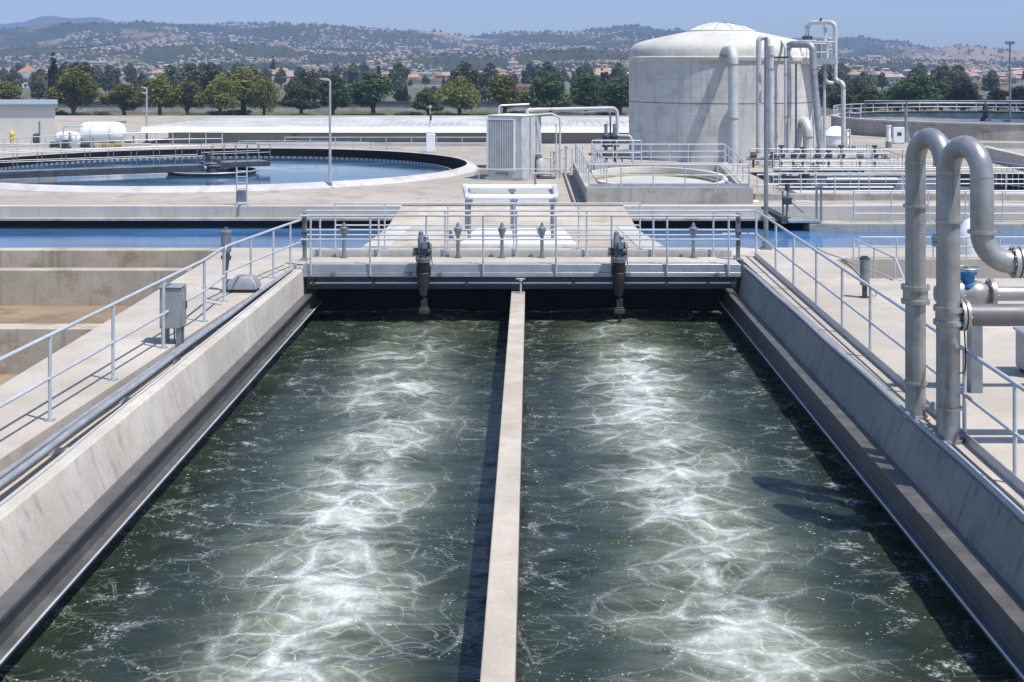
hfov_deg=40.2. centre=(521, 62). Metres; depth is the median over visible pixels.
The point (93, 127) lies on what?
storage vessel
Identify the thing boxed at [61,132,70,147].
pump unit
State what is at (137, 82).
distant tree
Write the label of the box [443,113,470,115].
shrub
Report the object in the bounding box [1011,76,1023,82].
house
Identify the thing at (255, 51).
foothills
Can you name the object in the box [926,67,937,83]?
distant tree
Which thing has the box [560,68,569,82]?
distant tree
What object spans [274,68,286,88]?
distant tree
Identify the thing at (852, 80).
distant tree
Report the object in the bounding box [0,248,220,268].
cross wall
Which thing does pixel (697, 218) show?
channel coping
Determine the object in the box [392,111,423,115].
shrub
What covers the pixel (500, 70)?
house
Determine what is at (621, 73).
distant tree
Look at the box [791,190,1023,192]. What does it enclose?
tank coping
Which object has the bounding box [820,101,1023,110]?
boundary wall
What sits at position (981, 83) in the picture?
apartment block
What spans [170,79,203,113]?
tree
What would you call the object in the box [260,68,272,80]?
distant tree
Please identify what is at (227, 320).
conduit
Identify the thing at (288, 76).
house
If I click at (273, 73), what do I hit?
house
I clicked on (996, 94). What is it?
tree
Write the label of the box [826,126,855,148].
covered vessel
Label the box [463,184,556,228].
pipe trestle
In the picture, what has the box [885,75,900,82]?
house
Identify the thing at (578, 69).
distant tree
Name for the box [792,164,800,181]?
aerator head
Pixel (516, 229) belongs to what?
handrail
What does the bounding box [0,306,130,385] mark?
pit floor
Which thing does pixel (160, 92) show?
tree
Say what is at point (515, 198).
pipe trestle
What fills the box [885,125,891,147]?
vent column
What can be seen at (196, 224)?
wet wall
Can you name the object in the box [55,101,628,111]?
boundary wall
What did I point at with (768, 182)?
handrail
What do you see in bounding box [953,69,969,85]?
distant tree
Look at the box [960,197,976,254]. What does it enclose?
resin tank
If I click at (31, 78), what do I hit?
distant tree
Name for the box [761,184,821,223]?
sluice platform
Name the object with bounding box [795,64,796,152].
downpipe
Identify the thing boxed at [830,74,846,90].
distant tree
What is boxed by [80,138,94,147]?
pump unit
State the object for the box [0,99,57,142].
flat roofed building
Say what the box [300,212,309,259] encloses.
corner post
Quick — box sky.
[0,0,1023,51]
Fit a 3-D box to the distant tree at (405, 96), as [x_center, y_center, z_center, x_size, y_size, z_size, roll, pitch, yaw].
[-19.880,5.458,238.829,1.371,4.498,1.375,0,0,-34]
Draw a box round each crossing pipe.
[769,174,873,182]
[774,169,864,185]
[776,186,893,190]
[826,177,897,186]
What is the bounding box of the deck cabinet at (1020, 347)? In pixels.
[1013,327,1023,372]
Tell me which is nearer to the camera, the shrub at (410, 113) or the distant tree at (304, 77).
the shrub at (410, 113)
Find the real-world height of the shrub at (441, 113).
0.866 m
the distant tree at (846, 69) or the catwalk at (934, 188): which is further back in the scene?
the distant tree at (846, 69)
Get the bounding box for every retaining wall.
[981,142,1023,148]
[985,146,1023,169]
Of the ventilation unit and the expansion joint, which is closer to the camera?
the expansion joint
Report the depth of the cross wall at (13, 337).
24.30 m
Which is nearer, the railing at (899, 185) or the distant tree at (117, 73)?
the railing at (899, 185)
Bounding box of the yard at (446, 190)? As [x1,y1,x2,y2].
[0,116,1023,205]
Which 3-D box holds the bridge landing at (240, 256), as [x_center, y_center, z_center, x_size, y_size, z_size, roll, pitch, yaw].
[-1.111,5.151,32.960,12.498,1.098,3.880,0,0,0]
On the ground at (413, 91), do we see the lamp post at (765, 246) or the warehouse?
the warehouse
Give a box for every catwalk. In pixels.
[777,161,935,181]
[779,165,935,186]
[780,170,969,192]
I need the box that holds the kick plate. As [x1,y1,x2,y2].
[754,251,1023,494]
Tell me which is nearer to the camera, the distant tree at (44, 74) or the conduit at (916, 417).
the conduit at (916, 417)
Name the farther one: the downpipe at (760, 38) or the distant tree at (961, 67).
the distant tree at (961, 67)
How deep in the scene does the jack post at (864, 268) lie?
27.37 m
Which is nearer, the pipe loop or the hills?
the pipe loop
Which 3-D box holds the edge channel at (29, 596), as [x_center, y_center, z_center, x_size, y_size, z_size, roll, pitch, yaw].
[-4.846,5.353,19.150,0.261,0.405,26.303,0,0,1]
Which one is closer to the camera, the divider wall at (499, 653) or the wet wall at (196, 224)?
the divider wall at (499, 653)
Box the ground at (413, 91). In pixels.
[13,78,1023,115]
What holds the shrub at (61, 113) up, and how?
on the ground at (413, 91)
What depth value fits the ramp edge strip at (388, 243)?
36.49 m
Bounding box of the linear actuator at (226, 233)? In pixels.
[220,227,231,290]
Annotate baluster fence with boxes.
[826,144,866,155]
[866,144,904,169]
[992,161,1023,188]
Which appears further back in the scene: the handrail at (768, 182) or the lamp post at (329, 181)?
the lamp post at (329, 181)
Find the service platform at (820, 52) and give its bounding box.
[799,34,835,74]
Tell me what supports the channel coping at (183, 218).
on the wet wall at (196, 224)
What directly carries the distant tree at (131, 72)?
on the ground at (413, 91)
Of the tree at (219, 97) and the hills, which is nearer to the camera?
the tree at (219, 97)
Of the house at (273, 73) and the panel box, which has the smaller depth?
the panel box
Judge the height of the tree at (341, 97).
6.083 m
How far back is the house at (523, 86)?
379.60 m
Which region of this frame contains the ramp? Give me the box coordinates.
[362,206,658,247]
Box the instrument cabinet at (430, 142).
[424,97,436,152]
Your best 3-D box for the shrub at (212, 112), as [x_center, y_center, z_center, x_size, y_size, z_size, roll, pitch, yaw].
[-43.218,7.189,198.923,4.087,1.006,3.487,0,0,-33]
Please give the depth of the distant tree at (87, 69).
237.30 m
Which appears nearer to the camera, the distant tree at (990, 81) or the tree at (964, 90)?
the tree at (964, 90)
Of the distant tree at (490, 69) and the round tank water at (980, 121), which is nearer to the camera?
the round tank water at (980, 121)
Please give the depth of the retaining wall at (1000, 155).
57.57 m
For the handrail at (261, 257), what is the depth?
29.35 m
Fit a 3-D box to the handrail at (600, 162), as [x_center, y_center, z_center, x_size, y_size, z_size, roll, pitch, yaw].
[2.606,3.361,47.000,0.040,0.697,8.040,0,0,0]
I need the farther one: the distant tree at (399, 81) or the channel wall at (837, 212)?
the distant tree at (399, 81)
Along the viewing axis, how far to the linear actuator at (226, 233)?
28.23 m
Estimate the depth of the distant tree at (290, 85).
235.04 m
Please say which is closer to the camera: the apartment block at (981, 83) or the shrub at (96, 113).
the shrub at (96, 113)
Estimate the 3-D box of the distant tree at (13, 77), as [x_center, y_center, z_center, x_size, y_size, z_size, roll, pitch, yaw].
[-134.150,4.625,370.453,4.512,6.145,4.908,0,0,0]
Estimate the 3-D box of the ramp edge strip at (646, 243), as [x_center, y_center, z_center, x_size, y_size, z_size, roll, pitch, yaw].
[3.100,4.580,37.075,0.659,0.037,4.195,0,0,-3]
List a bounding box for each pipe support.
[47,448,67,454]
[118,397,132,403]
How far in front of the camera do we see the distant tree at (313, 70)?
262.34 m
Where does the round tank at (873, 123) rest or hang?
on the yard at (446, 190)
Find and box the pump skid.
[532,153,554,178]
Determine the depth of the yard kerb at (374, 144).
70.70 m
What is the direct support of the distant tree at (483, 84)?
on the ground at (413, 91)
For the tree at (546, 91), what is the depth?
189.62 m
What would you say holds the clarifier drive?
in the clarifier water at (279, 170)
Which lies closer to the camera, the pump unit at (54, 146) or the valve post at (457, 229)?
the valve post at (457, 229)
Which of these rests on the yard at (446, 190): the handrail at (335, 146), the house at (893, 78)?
the handrail at (335, 146)
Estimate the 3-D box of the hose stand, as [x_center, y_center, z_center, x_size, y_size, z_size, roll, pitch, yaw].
[13.986,3.509,60.000,0.223,1.382,0.080,0,0,0]
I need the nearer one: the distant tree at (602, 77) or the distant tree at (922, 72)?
the distant tree at (602, 77)
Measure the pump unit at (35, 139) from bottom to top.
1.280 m
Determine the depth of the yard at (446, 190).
47.23 m
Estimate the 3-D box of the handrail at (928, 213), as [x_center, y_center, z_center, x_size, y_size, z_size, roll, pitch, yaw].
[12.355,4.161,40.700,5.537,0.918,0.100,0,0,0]
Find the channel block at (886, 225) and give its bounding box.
[803,220,1023,230]
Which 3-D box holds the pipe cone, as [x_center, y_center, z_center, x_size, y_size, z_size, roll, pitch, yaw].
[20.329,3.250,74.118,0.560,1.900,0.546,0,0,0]
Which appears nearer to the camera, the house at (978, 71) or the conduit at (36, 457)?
the conduit at (36, 457)
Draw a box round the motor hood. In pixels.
[226,274,260,292]
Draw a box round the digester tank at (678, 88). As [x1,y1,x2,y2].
[627,22,814,162]
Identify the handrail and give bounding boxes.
[0,131,222,157]
[0,247,224,421]
[220,219,300,301]
[278,141,402,151]
[284,137,485,145]
[300,215,739,275]
[307,210,734,256]
[332,203,642,248]
[478,169,575,180]
[550,146,582,168]
[575,144,588,181]
[576,144,725,162]
[587,164,750,186]
[591,140,641,170]
[593,146,607,183]
[722,209,1023,484]
[724,144,748,183]
[757,174,778,192]
[768,173,1023,193]
[773,153,890,166]
[773,167,1023,190]
[779,149,933,171]
[833,102,1023,118]
[851,190,1023,221]
[857,236,1023,258]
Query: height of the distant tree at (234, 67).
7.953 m
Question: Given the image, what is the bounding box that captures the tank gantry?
[864,100,1023,120]
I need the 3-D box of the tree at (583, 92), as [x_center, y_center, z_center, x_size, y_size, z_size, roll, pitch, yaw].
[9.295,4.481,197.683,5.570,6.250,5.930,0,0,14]
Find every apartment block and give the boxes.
[974,82,1008,84]
[999,78,1008,81]
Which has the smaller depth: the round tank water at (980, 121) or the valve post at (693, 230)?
the valve post at (693, 230)
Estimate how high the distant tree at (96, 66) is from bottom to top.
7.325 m
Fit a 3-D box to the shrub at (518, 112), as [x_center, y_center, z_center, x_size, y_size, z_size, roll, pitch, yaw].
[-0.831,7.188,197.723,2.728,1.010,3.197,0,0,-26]
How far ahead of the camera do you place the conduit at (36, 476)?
18.67 m
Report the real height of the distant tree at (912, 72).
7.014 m
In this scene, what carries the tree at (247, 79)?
on the ground at (413, 91)
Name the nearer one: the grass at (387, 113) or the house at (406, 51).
the grass at (387, 113)
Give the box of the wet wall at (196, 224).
[0,221,802,228]
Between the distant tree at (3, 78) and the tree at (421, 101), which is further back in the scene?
the distant tree at (3, 78)
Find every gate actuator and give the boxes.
[413,231,432,321]
[608,231,627,322]
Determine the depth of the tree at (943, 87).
200.24 m
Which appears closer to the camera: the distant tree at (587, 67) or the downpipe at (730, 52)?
the downpipe at (730, 52)
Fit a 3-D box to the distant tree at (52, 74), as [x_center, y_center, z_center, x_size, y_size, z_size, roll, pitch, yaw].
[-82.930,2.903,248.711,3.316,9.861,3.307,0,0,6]
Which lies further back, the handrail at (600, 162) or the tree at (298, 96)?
the tree at (298, 96)
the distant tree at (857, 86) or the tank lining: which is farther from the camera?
the distant tree at (857, 86)
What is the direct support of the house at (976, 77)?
on the ground at (413, 91)
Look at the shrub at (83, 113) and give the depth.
197.64 m
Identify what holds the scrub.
on the hills
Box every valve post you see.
[340,222,347,257]
[454,222,461,257]
[498,222,505,257]
[538,222,545,257]
[689,222,696,257]
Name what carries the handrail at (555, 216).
attached to the gate bridge at (396, 269)
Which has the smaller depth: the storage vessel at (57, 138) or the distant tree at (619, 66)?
the storage vessel at (57, 138)
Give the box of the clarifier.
[0,148,477,192]
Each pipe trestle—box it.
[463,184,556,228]
[465,193,557,237]
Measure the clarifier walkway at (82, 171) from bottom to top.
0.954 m
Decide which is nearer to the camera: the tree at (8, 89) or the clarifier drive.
the clarifier drive
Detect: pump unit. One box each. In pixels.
[32,121,39,142]
[50,136,61,147]
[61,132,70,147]
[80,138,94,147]
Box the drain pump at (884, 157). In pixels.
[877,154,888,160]
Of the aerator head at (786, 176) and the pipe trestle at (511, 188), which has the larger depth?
the aerator head at (786, 176)
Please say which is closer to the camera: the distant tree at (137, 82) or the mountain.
the distant tree at (137, 82)
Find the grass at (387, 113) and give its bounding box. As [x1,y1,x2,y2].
[65,109,1020,115]
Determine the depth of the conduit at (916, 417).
17.81 m
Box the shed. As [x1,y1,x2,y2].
[406,79,447,85]
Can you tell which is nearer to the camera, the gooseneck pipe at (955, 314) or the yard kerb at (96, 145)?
the gooseneck pipe at (955, 314)
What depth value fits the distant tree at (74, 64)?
239.52 m
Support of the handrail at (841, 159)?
on the yard at (446, 190)
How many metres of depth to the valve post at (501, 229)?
32.11 m
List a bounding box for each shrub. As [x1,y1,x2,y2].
[55,110,70,115]
[68,112,91,115]
[93,111,112,115]
[183,112,212,115]
[206,110,228,115]
[217,109,251,115]
[290,113,309,115]
[355,113,385,115]
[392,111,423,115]
[430,111,450,115]
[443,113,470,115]
[509,111,524,113]
[581,113,601,115]
[595,112,615,115]
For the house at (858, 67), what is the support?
on the foothills
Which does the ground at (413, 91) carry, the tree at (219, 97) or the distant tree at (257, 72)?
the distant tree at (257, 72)
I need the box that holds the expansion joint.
[817,248,859,276]
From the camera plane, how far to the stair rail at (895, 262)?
30.89 m
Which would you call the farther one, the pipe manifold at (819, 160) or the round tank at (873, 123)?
the round tank at (873, 123)
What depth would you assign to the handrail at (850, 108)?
94.07 m
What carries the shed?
on the ground at (413, 91)
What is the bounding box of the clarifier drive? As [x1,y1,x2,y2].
[168,153,257,176]
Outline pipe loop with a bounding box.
[802,18,845,155]
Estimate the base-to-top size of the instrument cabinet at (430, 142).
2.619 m
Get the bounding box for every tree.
[0,67,7,74]
[0,73,7,81]
[0,81,24,98]
[6,69,23,84]
[9,62,24,74]
[27,74,47,98]
[28,72,47,98]
[29,68,48,81]
[43,67,101,115]
[46,52,60,98]
[57,62,71,75]
[62,62,82,77]
[78,62,98,95]
[91,64,102,81]
[96,64,122,88]
[97,83,145,115]
[100,66,116,91]
[122,62,137,84]
[132,72,148,97]
[132,72,183,115]
[157,64,179,89]
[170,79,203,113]
[174,63,202,85]
[178,63,186,71]
[178,72,187,83]
[193,62,225,92]
[193,73,241,115]
[198,62,211,71]
[216,64,227,72]
[217,66,277,113]
[224,62,244,75]
[243,76,282,115]
[245,65,262,79]
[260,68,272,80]
[270,56,276,68]
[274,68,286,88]
[278,84,321,113]
[283,78,295,93]
[291,69,319,98]
[293,65,302,75]
[308,69,324,100]
[311,72,323,100]
[316,74,352,114]
[318,68,328,80]
[330,65,342,75]
[341,63,360,84]
[346,71,393,112]
[357,62,369,77]
[387,62,410,85]
[391,76,407,91]
[392,84,411,100]
[402,82,408,100]
[410,89,444,115]
[421,75,429,85]
[429,76,483,115]
[440,75,446,96]
[449,61,481,97]
[476,72,491,100]
[483,62,504,77]
[485,73,529,113]
[511,72,518,83]
[520,61,537,83]
[521,72,571,112]
[533,61,558,82]
[559,73,565,82]
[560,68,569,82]
[568,73,603,114]
[568,75,577,86]
[570,66,587,78]
[579,63,592,72]
[580,71,599,81]
[596,75,628,115]
[600,68,606,99]
[600,71,612,85]
[610,62,626,76]
[611,71,628,80]
[817,64,834,87]
[818,84,835,100]
[820,88,858,111]
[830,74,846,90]
[832,64,845,79]
[841,63,850,79]
[846,78,854,93]
[847,77,866,96]
[851,87,886,111]
[855,71,876,91]
[876,72,889,89]
[879,82,904,110]
[887,75,944,110]
[901,68,926,89]
[914,63,927,74]
[916,70,927,75]
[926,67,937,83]
[928,64,959,86]
[930,81,952,110]
[931,69,951,87]
[944,81,985,110]
[952,64,972,83]
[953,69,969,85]
[980,69,1000,91]
[986,88,1008,110]
[1006,85,1023,110]
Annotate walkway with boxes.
[0,146,203,178]
[0,271,287,501]
[201,142,269,167]
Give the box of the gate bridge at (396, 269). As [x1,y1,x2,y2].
[303,249,740,288]
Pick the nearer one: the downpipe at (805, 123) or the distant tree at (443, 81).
the downpipe at (805, 123)
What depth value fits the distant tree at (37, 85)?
258.69 m
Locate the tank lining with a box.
[750,173,1023,192]
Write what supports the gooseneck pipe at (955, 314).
on the basin wall at (985, 521)
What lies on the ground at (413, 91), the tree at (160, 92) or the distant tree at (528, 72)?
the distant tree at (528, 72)
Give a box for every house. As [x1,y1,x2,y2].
[146,70,163,78]
[262,69,284,83]
[285,73,292,83]
[366,60,373,65]
[402,50,411,53]
[405,74,419,78]
[433,72,449,78]
[488,47,494,53]
[496,67,506,72]
[507,61,518,67]
[512,72,521,78]
[515,84,532,90]
[593,68,611,72]
[846,72,869,81]
[854,65,863,70]
[869,71,886,80]
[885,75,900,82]
[903,69,911,75]
[968,69,982,77]
[968,73,980,81]
[997,73,1006,77]
[1004,71,1023,76]
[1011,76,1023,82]
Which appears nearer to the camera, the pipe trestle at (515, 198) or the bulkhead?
the bulkhead
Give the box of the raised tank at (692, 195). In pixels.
[573,162,759,203]
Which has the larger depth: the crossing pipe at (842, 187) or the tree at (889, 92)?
the tree at (889, 92)
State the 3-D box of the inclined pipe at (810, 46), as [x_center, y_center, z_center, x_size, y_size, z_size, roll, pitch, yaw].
[11.911,1.645,59.157,0.653,5.164,2.507,0,0,-34]
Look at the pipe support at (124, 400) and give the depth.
19.87 m
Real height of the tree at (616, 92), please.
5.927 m
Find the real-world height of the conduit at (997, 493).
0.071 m
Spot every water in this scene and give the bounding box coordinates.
[0,157,447,185]
[0,228,1023,247]
[0,306,1022,681]
[902,121,1023,124]
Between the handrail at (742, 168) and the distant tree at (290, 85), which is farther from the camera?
the distant tree at (290, 85)
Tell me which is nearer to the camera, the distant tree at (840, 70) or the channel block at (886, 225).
the channel block at (886, 225)
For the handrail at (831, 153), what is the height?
0.638 m
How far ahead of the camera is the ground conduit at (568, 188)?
46.35 m
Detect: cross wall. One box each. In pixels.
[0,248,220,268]
[0,268,191,305]
[0,324,100,373]
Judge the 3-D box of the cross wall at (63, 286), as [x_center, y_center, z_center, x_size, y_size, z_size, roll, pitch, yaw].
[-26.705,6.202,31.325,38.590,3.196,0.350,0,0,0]
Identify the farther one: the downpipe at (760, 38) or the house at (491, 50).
the house at (491, 50)
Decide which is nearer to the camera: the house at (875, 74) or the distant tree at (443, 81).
the distant tree at (443, 81)
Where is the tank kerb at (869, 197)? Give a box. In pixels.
[753,193,1023,200]
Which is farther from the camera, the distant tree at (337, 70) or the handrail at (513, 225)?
the distant tree at (337, 70)
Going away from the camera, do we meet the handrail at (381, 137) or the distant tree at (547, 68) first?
the handrail at (381, 137)
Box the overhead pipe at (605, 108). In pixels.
[525,106,618,177]
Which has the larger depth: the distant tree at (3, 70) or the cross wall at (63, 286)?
the distant tree at (3, 70)
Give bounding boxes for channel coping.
[0,217,393,220]
[630,217,789,220]
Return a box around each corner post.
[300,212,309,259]
[733,212,742,259]
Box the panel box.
[892,127,903,143]
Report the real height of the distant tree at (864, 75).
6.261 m
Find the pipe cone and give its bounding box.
[904,106,909,142]
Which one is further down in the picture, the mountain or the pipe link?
the pipe link
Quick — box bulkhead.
[317,289,733,309]
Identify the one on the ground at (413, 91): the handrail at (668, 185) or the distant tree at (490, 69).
the distant tree at (490, 69)
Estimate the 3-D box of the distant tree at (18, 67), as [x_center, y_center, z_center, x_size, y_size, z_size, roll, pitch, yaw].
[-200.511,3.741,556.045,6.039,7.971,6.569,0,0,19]
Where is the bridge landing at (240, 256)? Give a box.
[191,248,737,293]
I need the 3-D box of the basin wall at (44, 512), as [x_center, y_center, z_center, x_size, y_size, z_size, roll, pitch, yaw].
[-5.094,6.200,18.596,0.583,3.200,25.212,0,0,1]
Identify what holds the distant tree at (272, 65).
on the ground at (413, 91)
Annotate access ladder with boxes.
[234,167,249,204]
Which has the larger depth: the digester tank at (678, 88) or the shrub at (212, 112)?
the shrub at (212, 112)
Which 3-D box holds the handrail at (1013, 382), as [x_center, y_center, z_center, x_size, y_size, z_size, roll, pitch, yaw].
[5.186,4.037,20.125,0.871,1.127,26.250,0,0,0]
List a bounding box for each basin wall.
[0,270,303,667]
[739,270,1023,599]
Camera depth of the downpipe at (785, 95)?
58.96 m
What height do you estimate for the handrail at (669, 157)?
0.697 m
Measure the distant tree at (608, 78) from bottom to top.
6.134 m
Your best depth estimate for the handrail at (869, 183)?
42.88 m
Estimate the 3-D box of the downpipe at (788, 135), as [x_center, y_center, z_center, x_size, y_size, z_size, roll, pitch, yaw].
[11.219,3.264,58.900,0.080,1.872,0.080,0,0,0]
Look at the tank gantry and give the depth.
84.47 m
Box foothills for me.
[0,43,1023,77]
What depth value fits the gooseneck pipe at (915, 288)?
18.08 m
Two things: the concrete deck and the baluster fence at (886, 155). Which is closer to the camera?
the concrete deck
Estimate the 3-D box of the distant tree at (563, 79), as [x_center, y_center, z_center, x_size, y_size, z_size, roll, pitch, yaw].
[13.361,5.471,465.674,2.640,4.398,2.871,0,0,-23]
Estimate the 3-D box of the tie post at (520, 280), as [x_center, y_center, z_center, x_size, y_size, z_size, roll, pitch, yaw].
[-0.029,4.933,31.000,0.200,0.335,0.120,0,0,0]
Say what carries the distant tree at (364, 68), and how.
on the ground at (413, 91)
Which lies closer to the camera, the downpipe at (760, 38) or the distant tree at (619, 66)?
the downpipe at (760, 38)
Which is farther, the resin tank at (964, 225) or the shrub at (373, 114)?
the shrub at (373, 114)
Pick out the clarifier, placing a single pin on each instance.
(455, 166)
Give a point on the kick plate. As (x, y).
(997, 465)
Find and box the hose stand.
[846,129,850,155]
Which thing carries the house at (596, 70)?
on the ground at (413, 91)
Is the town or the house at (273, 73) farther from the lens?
the town
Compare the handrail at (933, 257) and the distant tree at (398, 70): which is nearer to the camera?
the handrail at (933, 257)
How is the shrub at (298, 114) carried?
on the ground at (413, 91)
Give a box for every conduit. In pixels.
[0,264,296,488]
[0,266,300,505]
[0,277,284,489]
[0,294,252,478]
[563,173,573,201]
[567,173,577,201]
[743,265,1023,522]
[749,268,1023,512]
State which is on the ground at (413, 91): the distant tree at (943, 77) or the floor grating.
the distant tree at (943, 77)
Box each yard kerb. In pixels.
[0,143,150,147]
[256,142,485,145]
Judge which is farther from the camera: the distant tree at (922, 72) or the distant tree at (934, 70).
the distant tree at (922, 72)
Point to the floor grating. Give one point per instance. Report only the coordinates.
(483, 174)
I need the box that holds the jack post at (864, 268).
[859,256,876,297]
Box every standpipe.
[553,152,554,171]
[564,146,568,171]
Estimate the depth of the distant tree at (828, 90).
235.33 m
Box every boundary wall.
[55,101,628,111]
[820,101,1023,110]
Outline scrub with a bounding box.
[0,19,1023,76]
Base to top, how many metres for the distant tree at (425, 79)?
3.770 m
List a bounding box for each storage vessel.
[54,131,80,142]
[78,121,126,142]
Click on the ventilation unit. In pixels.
(513, 140)
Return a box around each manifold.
[746,145,881,167]
[750,149,866,164]
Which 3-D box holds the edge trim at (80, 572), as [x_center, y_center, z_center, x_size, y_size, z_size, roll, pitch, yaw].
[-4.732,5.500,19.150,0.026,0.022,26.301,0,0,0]
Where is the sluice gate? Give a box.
[793,186,822,220]
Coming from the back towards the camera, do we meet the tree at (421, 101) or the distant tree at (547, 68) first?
the distant tree at (547, 68)
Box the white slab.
[460,228,575,245]
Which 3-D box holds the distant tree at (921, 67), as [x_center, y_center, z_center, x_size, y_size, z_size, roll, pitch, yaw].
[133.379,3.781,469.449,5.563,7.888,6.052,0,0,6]
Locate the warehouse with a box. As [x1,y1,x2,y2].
[410,72,432,78]
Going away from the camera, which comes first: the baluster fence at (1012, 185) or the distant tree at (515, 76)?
the baluster fence at (1012, 185)
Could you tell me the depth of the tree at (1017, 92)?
195.11 m
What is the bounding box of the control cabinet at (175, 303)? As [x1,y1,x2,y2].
[158,283,194,358]
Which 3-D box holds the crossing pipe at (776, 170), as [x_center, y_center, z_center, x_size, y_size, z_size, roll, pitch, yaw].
[11.019,4.540,52.000,3.368,1.320,0.200,0,0,0]
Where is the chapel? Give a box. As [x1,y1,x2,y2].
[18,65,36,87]
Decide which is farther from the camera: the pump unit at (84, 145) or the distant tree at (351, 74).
the distant tree at (351, 74)
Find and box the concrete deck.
[655,248,1023,506]
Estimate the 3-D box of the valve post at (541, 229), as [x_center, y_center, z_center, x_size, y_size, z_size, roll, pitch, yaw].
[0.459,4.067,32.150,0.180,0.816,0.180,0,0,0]
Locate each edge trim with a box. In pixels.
[0,301,321,663]
[719,301,1023,678]
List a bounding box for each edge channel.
[0,289,320,666]
[720,289,1023,681]
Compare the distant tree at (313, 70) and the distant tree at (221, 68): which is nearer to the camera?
the distant tree at (313, 70)
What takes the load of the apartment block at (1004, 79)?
on the ground at (413, 91)
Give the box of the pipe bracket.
[774,56,787,69]
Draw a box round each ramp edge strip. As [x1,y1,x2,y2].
[363,226,411,246]
[617,226,663,246]
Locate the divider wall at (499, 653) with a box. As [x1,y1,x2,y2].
[480,289,524,681]
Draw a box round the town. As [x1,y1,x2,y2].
[0,20,1023,76]
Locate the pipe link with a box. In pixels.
[462,174,558,197]
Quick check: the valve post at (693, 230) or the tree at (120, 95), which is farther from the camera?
the tree at (120, 95)
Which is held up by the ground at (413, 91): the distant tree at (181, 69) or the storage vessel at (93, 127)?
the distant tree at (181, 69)
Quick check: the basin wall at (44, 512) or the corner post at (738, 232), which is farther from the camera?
the corner post at (738, 232)
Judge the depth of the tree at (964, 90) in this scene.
194.32 m
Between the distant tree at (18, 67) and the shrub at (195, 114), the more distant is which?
the distant tree at (18, 67)
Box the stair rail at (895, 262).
[842,238,904,279]
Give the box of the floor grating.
[471,168,487,178]
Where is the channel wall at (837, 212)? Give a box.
[0,205,1023,219]
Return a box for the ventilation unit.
[485,103,543,180]
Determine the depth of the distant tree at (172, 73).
264.56 m
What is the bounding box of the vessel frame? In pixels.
[63,121,125,139]
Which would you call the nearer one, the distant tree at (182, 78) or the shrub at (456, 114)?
the shrub at (456, 114)
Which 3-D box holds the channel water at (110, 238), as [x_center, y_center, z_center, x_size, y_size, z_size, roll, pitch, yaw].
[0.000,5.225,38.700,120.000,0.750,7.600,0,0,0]
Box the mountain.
[0,16,118,28]
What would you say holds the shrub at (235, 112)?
on the ground at (413, 91)
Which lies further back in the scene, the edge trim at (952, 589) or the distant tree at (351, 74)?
the distant tree at (351, 74)
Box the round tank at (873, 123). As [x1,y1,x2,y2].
[830,111,1023,140]
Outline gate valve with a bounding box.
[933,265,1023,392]
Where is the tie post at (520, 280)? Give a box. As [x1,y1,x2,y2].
[516,278,524,293]
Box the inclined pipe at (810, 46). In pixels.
[786,41,825,163]
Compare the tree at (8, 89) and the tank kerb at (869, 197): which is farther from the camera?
the tree at (8, 89)
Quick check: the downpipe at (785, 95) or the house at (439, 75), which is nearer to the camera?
the downpipe at (785, 95)
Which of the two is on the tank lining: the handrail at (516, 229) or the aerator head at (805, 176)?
the aerator head at (805, 176)
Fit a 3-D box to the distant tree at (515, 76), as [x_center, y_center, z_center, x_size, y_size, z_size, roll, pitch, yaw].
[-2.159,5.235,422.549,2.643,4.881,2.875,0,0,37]
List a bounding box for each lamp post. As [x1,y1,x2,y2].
[141,87,147,141]
[320,78,333,187]
[759,37,772,249]
[1005,41,1014,121]
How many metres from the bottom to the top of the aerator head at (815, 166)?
1.260 m
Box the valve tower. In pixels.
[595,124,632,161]
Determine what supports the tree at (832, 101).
on the grass at (387, 113)
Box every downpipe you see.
[721,45,738,163]
[756,35,769,164]
[768,46,773,165]
[780,40,786,162]
[788,118,789,162]
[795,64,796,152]
[799,117,813,155]
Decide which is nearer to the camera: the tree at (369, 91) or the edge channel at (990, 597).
the edge channel at (990, 597)
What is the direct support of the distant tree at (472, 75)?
on the ground at (413, 91)
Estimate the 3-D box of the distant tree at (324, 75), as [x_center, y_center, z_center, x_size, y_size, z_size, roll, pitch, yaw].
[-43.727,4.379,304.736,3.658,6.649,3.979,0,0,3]
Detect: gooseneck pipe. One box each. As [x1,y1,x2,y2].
[901,128,948,428]
[933,135,1023,444]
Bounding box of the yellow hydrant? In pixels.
[8,130,15,142]
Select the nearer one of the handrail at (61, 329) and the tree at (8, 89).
the handrail at (61, 329)
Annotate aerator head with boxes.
[777,172,795,182]
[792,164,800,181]
[796,169,813,185]
[810,163,822,172]
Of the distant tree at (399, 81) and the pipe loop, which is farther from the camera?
the distant tree at (399, 81)
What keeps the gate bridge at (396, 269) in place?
on the bridge landing at (240, 256)
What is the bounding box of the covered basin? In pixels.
[141,117,628,142]
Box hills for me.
[0,21,1023,62]
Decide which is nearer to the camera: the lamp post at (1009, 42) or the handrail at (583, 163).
the handrail at (583, 163)
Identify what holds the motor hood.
on the walkway at (82, 387)

